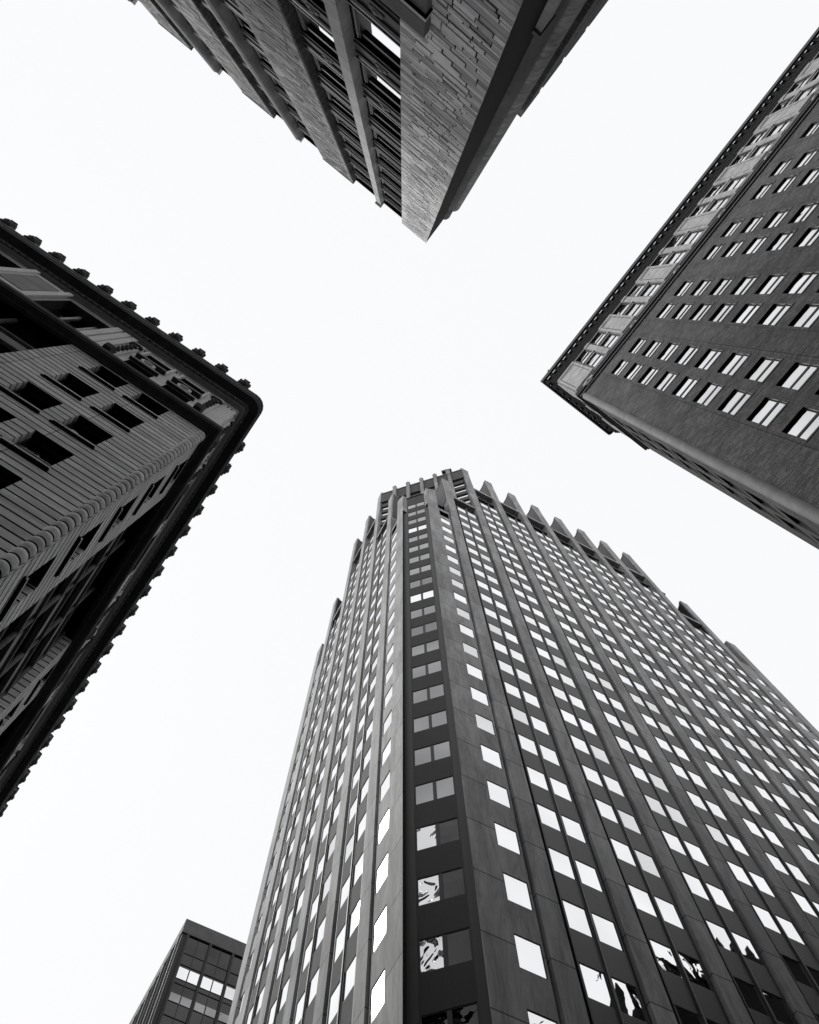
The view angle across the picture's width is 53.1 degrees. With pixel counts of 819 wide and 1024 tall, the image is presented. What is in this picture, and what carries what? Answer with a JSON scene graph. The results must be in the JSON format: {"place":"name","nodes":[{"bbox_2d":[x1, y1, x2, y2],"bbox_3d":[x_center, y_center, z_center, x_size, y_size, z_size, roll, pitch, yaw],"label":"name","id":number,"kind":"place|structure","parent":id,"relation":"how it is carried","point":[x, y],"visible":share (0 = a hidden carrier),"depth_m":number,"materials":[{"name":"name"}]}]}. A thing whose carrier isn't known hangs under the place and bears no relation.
{"place":"outdoors","nodes":[
{"label":"outdoors","id":0,"kind":"place"},
{"bbox_2d":[0,0,818,1023],"label":"sky","id":1,"kind":"structure","parent":0,"point":[378,357],"materials":[{"name":"white"}]},
{"bbox_2d":[540,27,818,549],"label":"brick office building","id":2,"kind":"structure","parent":0,"point":[694,350],"depth_m":55.13,"materials":[{"name":"brick"}]},
{"bbox_2d":[673,377,697,397],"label":"window","id":3,"kind":"structure","parent":2,"relation":"in","point":[688,383],"depth_m":50.89,"materials":[{"name":"white glass"}]},
{"bbox_2d":[696,350,720,369],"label":"window","id":4,"kind":"structure","parent":2,"relation":"in","point":[709,358],"depth_m":50.46,"materials":[{"name":"white glass"}]},
{"bbox_2d":[695,383,722,405],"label":"window","id":5,"kind":"structure","parent":2,"relation":"in","point":[711,390],"depth_m":47.05,"materials":[{"name":"white glass"}]},
{"bbox_2d":[719,354,747,375],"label":"window","id":6,"kind":"structure","parent":2,"relation":"in","point":[736,360],"depth_m":46.68,"materials":[{"name":"white glass"}]},
{"bbox_2d":[719,390,750,414],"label":"window","id":7,"kind":"structure","parent":2,"relation":"in","point":[738,398],"depth_m":43.28,"materials":[{"name":"white glass"}]},
{"bbox_2d":[733,305,759,322],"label":"window","id":8,"kind":"structure","parent":2,"relation":"in","point":[748,311],"depth_m":49.81,"materials":[{"name":"white glass"}]},
{"bbox_2d":[746,358,778,381],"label":"window","id":9,"kind":"structure","parent":2,"relation":"in","point":[761,371],"depth_m":42.87,"materials":[{"name":"white glass"}]},
{"bbox_2d":[749,398,785,426],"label":"window","id":10,"kind":"structure","parent":2,"relation":"in","point":[769,409],"depth_m":39.48,"materials":[{"name":"white glass"}]},
{"bbox_2d":[757,275,784,293],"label":"window","id":11,"kind":"structure","parent":2,"relation":"in","point":[773,281],"depth_m":49.38,"materials":[{"name":"white glass"}]},
{"bbox_2d":[760,305,790,324],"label":"window","id":12,"kind":"structure","parent":2,"relation":"in","point":[777,311],"depth_m":45.99,"materials":[{"name":"white glass"}]},
{"bbox_2d":[779,363,816,389],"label":"window","id":13,"kind":"structure","parent":2,"relation":"in","point":[800,373],"depth_m":39.07,"materials":[{"name":"white glass"}]},
{"bbox_2d":[784,409,818,439],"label":"window","id":14,"kind":"structure","parent":2,"relation":"in","point":[805,424],"depth_m":35.76,"materials":[{"name":"white glass"}]},
{"bbox_2d":[786,273,817,292],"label":"window","id":15,"kind":"structure","parent":2,"relation":"in","point":[803,280],"depth_m":45.57,"materials":[{"name":"white glass"}]},
{"bbox_2d":[791,305,818,326],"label":"window","id":16,"kind":"structure","parent":2,"relation":"in","point":[810,313],"depth_m":42.29,"materials":[{"name":"white glass"}]},
{"bbox_2d":[796,228,818,246],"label":"window","id":17,"kind":"structure","parent":2,"relation":"in","point":[812,234],"depth_m":48.81,"materials":[{"name":"white glass"}]},
{"label":"ground","id":18,"kind":"structure","parent":0,"visible":0},
{"bbox_2d":[0,218,262,816],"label":"ornate corner building","id":19,"kind":"structure","parent":18,"relation":"on","point":[125,428],"depth_m":38.17,"materials":[{"name":"stone"}]},
{"bbox_2d":[12,388,53,409],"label":"window","id":20,"kind":"structure","parent":19,"relation":"in","point":[24,393],"depth_m":30.72,"materials":[{"name":"black glass"}]},
{"bbox_2d":[15,437,64,465],"bbox_3d":[-12.125,-1.798,26.603,1.600,2.280,0.070,34,-78,-8],"label":"window","id":21,"kind":"structure","parent":19,"relation":"in","point":[32,446],"depth_m":27.19,"materials":[{"name":"black glass"}]},
{"bbox_2d":[45,308,93,328],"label":"window","id":22,"kind":"structure","parent":19,"relation":"in","point":[59,312],"depth_m":44.28,"materials":[{"name":"black glass"}]},
{"bbox_2d":[56,378,90,397],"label":"window","id":23,"kind":"structure","parent":19,"relation":"in","point":[65,382],"depth_m":34.58,"materials":[{"name":"black glass"}]},
{"bbox_2d":[65,421,105,444],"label":"window","id":24,"kind":"structure","parent":19,"relation":"in","point":[89,435],"depth_m":31.05,"materials":[{"name":"black glass"}]},
{"bbox_2d":[104,408,137,428],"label":"window","id":25,"kind":"structure","parent":19,"relation":"in","point":[111,412],"depth_m":34.93,"materials":[{"name":"black glass"}]},
{"bbox_2d":[129,919,245,1023],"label":"glass office block","id":26,"kind":"structure","parent":18,"relation":"on","point":[195,980],"depth_m":116.49,"materials":[{"name":"metal"}]},
{"bbox_2d":[164,996,191,1021],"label":"window","id":27,"kind":"structure","parent":26,"relation":"in","point":[173,1009],"depth_m":109.75,"materials":[{"name":"glass"}]},
{"bbox_2d":[170,982,195,999],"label":"window","id":28,"kind":"structure","parent":26,"relation":"in","point":[177,988],"depth_m":112.87,"materials":[{"name":"glass"}]},
{"bbox_2d":[174,963,200,989],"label":"window","id":29,"kind":"structure","parent":26,"relation":"in","point":[180,981],"depth_m":114.48,"materials":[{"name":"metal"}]},
{"bbox_2d":[181,952,203,971],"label":"window","id":30,"kind":"structure","parent":26,"relation":"in","point":[188,960],"depth_m":117.82,"materials":[{"name":"glass"}]},
{"bbox_2d":[184,936,208,960],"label":"window","id":31,"kind":"structure","parent":26,"relation":"in","point":[197,948],"depth_m":120.33,"materials":[{"name":"glass"}]},
{"bbox_2d":[189,1005,215,1023],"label":"window","id":32,"kind":"structure","parent":26,"relation":"in","point":[197,1017],"depth_m":110.53,"materials":[{"name":"glass"}]},
{"bbox_2d":[195,992,219,1011],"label":"window","id":33,"kind":"structure","parent":26,"relation":"in","point":[203,999],"depth_m":113.32,"materials":[{"name":"glass"}]},
{"bbox_2d":[204,962,226,980],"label":"window","id":34,"kind":"structure","parent":26,"relation":"in","point":[212,970],"depth_m":118.26,"materials":[{"name":"glass"}]},
{"bbox_2d":[207,945,231,969],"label":"window","id":35,"kind":"structure","parent":26,"relation":"in","point":[218,957],"depth_m":120.80,"materials":[{"name":"glass"}]},
{"bbox_2d":[128,0,607,242],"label":"stone corner building","id":36,"kind":"structure","parent":18,"relation":"on","point":[407,111],"depth_m":27.82,"materials":[{"name":"stone"}]},
{"bbox_2d":[289,0,337,55],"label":"window","id":37,"kind":"structure","parent":36,"relation":"in","point":[309,23],"depth_m":26.48,"materials":[{"name":"glass"}]},
{"bbox_2d":[305,45,346,90],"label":"window","id":38,"kind":"structure","parent":36,"relation":"in","point":[321,64],"depth_m":31.34,"materials":[{"name":"glass"}]},
{"bbox_2d":[319,82,353,117],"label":"window","id":39,"kind":"structure","parent":36,"relation":"in","point":[331,96],"depth_m":36.27,"materials":[{"name":"glass"}]},
{"bbox_2d":[345,0,399,69],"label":"window","id":40,"kind":"structure","parent":36,"relation":"in","point":[366,27],"depth_m":21.98,"materials":[{"name":"glass"}]},
{"bbox_2d":[356,54,400,108],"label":"window","id":41,"kind":"structure","parent":36,"relation":"in","point":[370,75],"depth_m":26.90,"materials":[{"name":"glass"}]},
{"bbox_2d":[363,95,400,136],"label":"window","id":42,"kind":"structure","parent":36,"relation":"in","point":[374,109],"depth_m":31.82,"materials":[{"name":"glass"}]},
{"bbox_2d":[369,124,400,156],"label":"window","id":43,"kind":"structure","parent":36,"relation":"in","point":[377,134],"depth_m":36.72,"materials":[{"name":"glass"}]},
{"bbox_2d":[227,468,818,1023],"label":"office tower","id":44,"kind":"structure","parent":18,"relation":"on","point":[541,770],"depth_m":54.66,"materials":[{"name":"concrete"}]},
{"bbox_2d":[306,966,319,1009],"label":"window","id":45,"kind":"structure","parent":44,"relation":"in","point":[312,991],"depth_m":44.27,"materials":[{"name":"glass"}]},
{"bbox_2d":[327,982,339,1023],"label":"window","id":46,"kind":"structure","parent":44,"relation":"in","point":[333,1005],"depth_m":39.81,"materials":[{"name":"glass"}]},
{"bbox_2d":[334,923,345,962],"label":"window","id":47,"kind":"structure","parent":44,"relation":"in","point":[339,946],"depth_m":43.62,"materials":[{"name":"glass"}]},
{"bbox_2d":[342,955,355,1002],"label":"window","id":48,"kind":"structure","parent":44,"relation":"in","point":[349,977],"depth_m":39.45,"materials":[{"name":"glass"}]},
{"bbox_2d":[348,899,359,939],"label":"window","id":49,"kind":"structure","parent":44,"relation":"in","point":[354,916],"depth_m":43.25,"materials":[{"name":"glass"}]},
{"bbox_2d":[370,969,384,1023],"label":"window","id":50,"kind":"structure","parent":44,"relation":"in","point":[377,992],"depth_m":34.98,"materials":[{"name":"glass"}]},
{"bbox_2d":[373,906,385,952],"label":"window","id":51,"kind":"structure","parent":44,"relation":"in","point":[380,925],"depth_m":38.71,"materials":[{"name":"glass"}]},
{"bbox_2d":[375,852,387,894],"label":"window","id":52,"kind":"structure","parent":44,"relation":"in","point":[381,873],"depth_m":42.57,"materials":[{"name":"glass"}]},
{"bbox_2d":[378,809,388,843],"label":"window","id":53,"kind":"structure","parent":44,"relation":"in","point":[384,824],"depth_m":46.32,"materials":[{"name":"glass"}]},
{"bbox_2d":[413,715,429,732],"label":"window","id":54,"kind":"structure","parent":44,"relation":"in","point":[420,723],"depth_m":53.64,"materials":[{"name":"grey glass"}]},
{"bbox_2d":[414,745,431,765],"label":"window","id":55,"kind":"structure","parent":44,"relation":"in","point":[422,755],"depth_m":49.83,"materials":[{"name":"grey glass"}]},
{"bbox_2d":[415,781,433,804],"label":"window","id":56,"kind":"structure","parent":44,"relation":"in","point":[424,793],"depth_m":46.05,"materials":[{"name":"grey glass"}]},
{"bbox_2d":[416,823,436,850],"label":"window","id":57,"kind":"structure","parent":44,"relation":"in","point":[426,837],"depth_m":42.26,"materials":[{"name":"white glass"}]},
{"bbox_2d":[417,873,440,905],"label":"window","id":58,"kind":"structure","parent":44,"relation":"in","point":[428,887],"depth_m":38.49,"materials":[{"name":"white glass"}]},
{"bbox_2d":[419,934,444,973],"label":"window","id":59,"kind":"structure","parent":44,"relation":"in","point":[431,950],"depth_m":34.69,"materials":[{"name":"white glass"}]},
{"bbox_2d":[431,710,446,727],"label":"window","id":60,"kind":"structure","parent":44,"relation":"in","point":[439,718],"depth_m":53.55,"materials":[{"name":"grey glass"}]},
{"bbox_2d":[433,740,450,760],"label":"window","id":61,"kind":"structure","parent":44,"relation":"in","point":[441,750],"depth_m":49.77,"materials":[{"name":"grey glass"}]},
{"bbox_2d":[435,776,454,798],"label":"window","id":62,"kind":"structure","parent":44,"relation":"in","point":[445,786],"depth_m":45.96,"materials":[{"name":"grey glass"}]},
{"bbox_2d":[438,817,459,844],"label":"window","id":63,"kind":"structure","parent":44,"relation":"in","point":[448,829],"depth_m":42.19,"materials":[{"name":"grey glass"}]},
{"bbox_2d":[442,867,465,899],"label":"window","id":64,"kind":"structure","parent":44,"relation":"in","point":[453,884],"depth_m":38.40,"materials":[{"name":"grey glass"}]},
{"bbox_2d":[446,927,472,965],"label":"window","id":65,"kind":"structure","parent":44,"relation":"in","point":[458,943],"depth_m":34.61,"materials":[{"name":"grey glass"}]},
{"bbox_2d":[451,1002,478,1023],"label":"window","id":66,"kind":"structure","parent":44,"relation":"in","point":[465,1014],"depth_m":31.33,"materials":[{"name":"black glass"}]},
{"bbox_2d":[475,713,495,735],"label":"window","id":67,"kind":"structure","parent":44,"relation":"in","point":[483,723],"depth_m":53.41,"materials":[{"name":"glass"}]},
{"bbox_2d":[480,744,502,768],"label":"window","id":68,"kind":"structure","parent":44,"relation":"in","point":[491,756],"depth_m":49.61,"materials":[{"name":"glass"}]},
{"bbox_2d":[487,780,510,807],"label":"window","id":69,"kind":"structure","parent":44,"relation":"in","point":[497,793],"depth_m":45.83,"materials":[{"name":"glass"}]},
{"bbox_2d":[494,822,520,854],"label":"window","id":70,"kind":"structure","parent":44,"relation":"in","point":[507,838],"depth_m":42.04,"materials":[{"name":"glass"}]},
{"bbox_2d":[503,872,532,910],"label":"window","id":71,"kind":"structure","parent":44,"relation":"in","point":[517,891],"depth_m":38.25,"materials":[{"name":"glass"}]},
{"bbox_2d":[518,734,538,755],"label":"window","id":72,"kind":"structure","parent":44,"relation":"in","point":[527,744],"depth_m":53.81,"materials":[{"name":"glass"}]},
{"bbox_2d":[513,933,547,979],"bbox_3d":[5.059,18.719,34.470,1.360,1.900,0.090,27,-77,-7],"label":"window","id":73,"kind":"structure","parent":44,"relation":"in","point":[529,953],"depth_m":34.46,"materials":[{"name":"glass"}]},
{"bbox_2d":[526,766,548,790],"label":"window","id":74,"kind":"structure","parent":44,"relation":"in","point":[536,777],"depth_m":50.01,"materials":[{"name":"glass"}]},
{"bbox_2d":[536,803,560,831],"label":"window","id":75,"kind":"structure","parent":44,"relation":"in","point":[548,817],"depth_m":46.23,"materials":[{"name":"glass"}]},
{"bbox_2d":[539,744,560,766],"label":"window","id":76,"kind":"structure","parent":44,"relation":"in","point":[550,755],"depth_m":54.01,"materials":[{"name":"glass"}]},
{"bbox_2d":[549,776,572,801],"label":"window","id":77,"kind":"structure","parent":44,"relation":"in","point":[560,789],"depth_m":50.21,"materials":[{"name":"glass"}]},
{"bbox_2d":[548,847,575,879],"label":"window","id":78,"kind":"structure","parent":44,"relation":"in","point":[561,863],"depth_m":42.44,"materials":[{"name":"glass"}]},
{"bbox_2d":[561,815,586,843],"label":"window","id":79,"kind":"structure","parent":44,"relation":"in","point":[573,828],"depth_m":46.43,"materials":[{"name":"glass"}]},
{"bbox_2d":[562,899,592,937],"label":"window","id":80,"kind":"structure","parent":44,"relation":"in","point":[577,919],"depth_m":38.65,"materials":[{"name":"glass"}]},
{"bbox_2d":[575,859,602,891],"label":"window","id":81,"kind":"structure","parent":44,"relation":"in","point":[588,874],"depth_m":42.64,"materials":[{"name":"glass"}]},
{"bbox_2d":[581,764,603,786],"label":"window","id":82,"kind":"structure","parent":44,"relation":"in","point":[592,775],"depth_m":54.40,"materials":[{"name":"glass"}]},
{"bbox_2d":[578,962,614,1008],"bbox_3d":[7.928,20.172,34.867,1.310,1.900,0.090,27,-77,-7],"label":"window","id":83,"kind":"structure","parent":44,"relation":"in","point":[595,983],"depth_m":34.86,"materials":[{"name":"glass"}]},
{"bbox_2d":[595,798,618,823],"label":"window","id":84,"kind":"structure","parent":44,"relation":"in","point":[606,810],"depth_m":50.62,"materials":[{"name":"glass"}]},
{"bbox_2d":[591,912,623,951],"bbox_3d":[9.340,19.931,38.849,1.310,1.900,0.090,27,-77,-7],"label":"window","id":85,"kind":"structure","parent":44,"relation":"in","point":[606,930],"depth_m":38.86,"materials":[{"name":"glass"}]},
{"bbox_2d":[603,774,624,796],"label":"window","id":86,"kind":"structure","parent":44,"relation":"in","point":[613,785],"depth_m":54.60,"materials":[{"name":"glass"}]},
{"bbox_2d":[610,838,636,866],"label":"window","id":87,"kind":"structure","parent":44,"relation":"in","point":[623,852],"depth_m":46.84,"materials":[{"name":"glass"}]},
{"bbox_2d":[611,977,647,1022],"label":"window","id":88,"kind":"structure","parent":44,"relation":"in","point":[628,998],"depth_m":35.06,"materials":[{"name":"glass"}]},
{"bbox_2d":[617,809,641,834],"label":"window","id":89,"kind":"structure","parent":44,"relation":"in","point":[629,821],"depth_m":50.83,"materials":[{"name":"glass"}]},
{"bbox_2d":[627,883,657,917],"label":"window","id":90,"kind":"structure","parent":44,"relation":"in","point":[642,900],"depth_m":43.04,"materials":[{"name":"glass"}]},
{"bbox_2d":[634,849,660,877],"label":"window","id":91,"kind":"structure","parent":44,"relation":"in","point":[647,863],"depth_m":47.05,"materials":[{"name":"glass"}]},
{"bbox_2d":[643,793,666,816],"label":"window","id":92,"kind":"structure","parent":44,"relation":"in","point":[655,805],"depth_m":55.02,"materials":[{"name":"white glass"}]},
{"bbox_2d":[649,939,683,978],"bbox_3d":[12.261,21.411,39.253,1.310,1.900,0.090,27,-77,-7],"label":"window","id":93,"kind":"structure","parent":44,"relation":"in","point":[664,955],"depth_m":39.26,"materials":[{"name":"glass"}]},
{"bbox_2d":[654,896,684,929],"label":"window","id":94,"kind":"structure","parent":44,"relation":"in","point":[669,913],"depth_m":43.24,"materials":[{"name":"glass"}]},
{"bbox_2d":[661,829,686,855],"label":"window","id":95,"kind":"structure","parent":44,"relation":"in","point":[674,843],"depth_m":51.23,"materials":[{"name":"glass"}]},
{"bbox_2d":[675,1005,701,1023],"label":"window","id":96,"kind":"structure","parent":44,"relation":"in","point":[686,1017],"depth_m":36.04,"materials":[{"name":"glass"}]},
{"bbox_2d":[677,951,712,991],"bbox_3d":[13.704,22.142,39.453,1.310,1.900,0.090,27,-77,-7],"label":"window","id":97,"kind":"structure","parent":44,"relation":"in","point":[696,975],"depth_m":39.46,"materials":[{"name":"glass"}]},
{"bbox_2d":[682,871,710,900],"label":"window","id":98,"kind":"structure","parent":44,"relation":"in","point":[695,885],"depth_m":47.42,"materials":[{"name":"glass"}]},
{"bbox_2d":[684,840,709,866],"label":"window","id":99,"kind":"structure","parent":44,"relation":"in","point":[696,853],"depth_m":51.43,"materials":[{"name":"glass"}]},
{"bbox_2d":[705,823,729,846],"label":"window","id":100,"kind":"structure","parent":44,"relation":"in","point":[716,833],"depth_m":55.62,"materials":[{"name":"glass"}]},
{"bbox_2d":[705,882,733,911],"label":"window","id":101,"kind":"structure","parent":44,"relation":"in","point":[718,894],"depth_m":47.64,"materials":[{"name":"glass"}]},
{"bbox_2d":[705,919,737,953],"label":"window","id":102,"kind":"structure","parent":44,"relation":"in","point":[719,933],"depth_m":43.64,"materials":[{"name":"glass"}]},
{"bbox_2d":[726,860,754,887],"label":"window","id":103,"kind":"structure","parent":44,"relation":"in","point":[738,871],"depth_m":51.84,"materials":[{"name":"glass"}]},
{"bbox_2d":[731,931,763,965],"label":"window","id":104,"kind":"structure","parent":44,"relation":"in","point":[745,945],"depth_m":43.85,"materials":[{"name":"glass"}]},
{"bbox_2d":[734,977,770,1017],"bbox_3d":[16.626,23.622,39.858,1.310,1.900,0.090,27,-77,-7],"label":"window","id":105,"kind":"structure","parent":44,"relation":"in","point":[748,991],"depth_m":39.86,"materials":[{"name":"glass"}]},
{"bbox_2d":[749,871,775,897],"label":"window","id":106,"kind":"structure","parent":44,"relation":"in","point":[760,881],"depth_m":52.04,"materials":[{"name":"glass"}]},
{"bbox_2d":[751,903,782,934],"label":"window","id":107,"kind":"structure","parent":44,"relation":"in","point":[764,915],"depth_m":48.05,"materials":[{"name":"glass"}]},
{"bbox_2d":[761,989,794,1023],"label":"window","id":108,"kind":"structure","parent":44,"relation":"in","point":[776,1003],"depth_m":40.13,"materials":[{"name":"glass"}]},
{"bbox_2d":[775,915,805,944],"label":"window","id":109,"kind":"structure","parent":44,"relation":"in","point":[788,927],"depth_m":48.24,"materials":[{"name":"glass"}]},
{"bbox_2d":[781,954,815,989],"bbox_3d":[20.959,24.861,44.244,1.310,1.900,0.090,27,-77,-7],"label":"window","id":110,"kind":"structure","parent":44,"relation":"in","point":[795,967],"depth_m":44.26,"materials":[{"name":"glass"}]},
{"bbox_2d":[790,890,818,917],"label":"window","id":111,"kind":"structure","parent":44,"relation":"in","point":[802,901],"depth_m":52.43,"materials":[{"name":"glass"}]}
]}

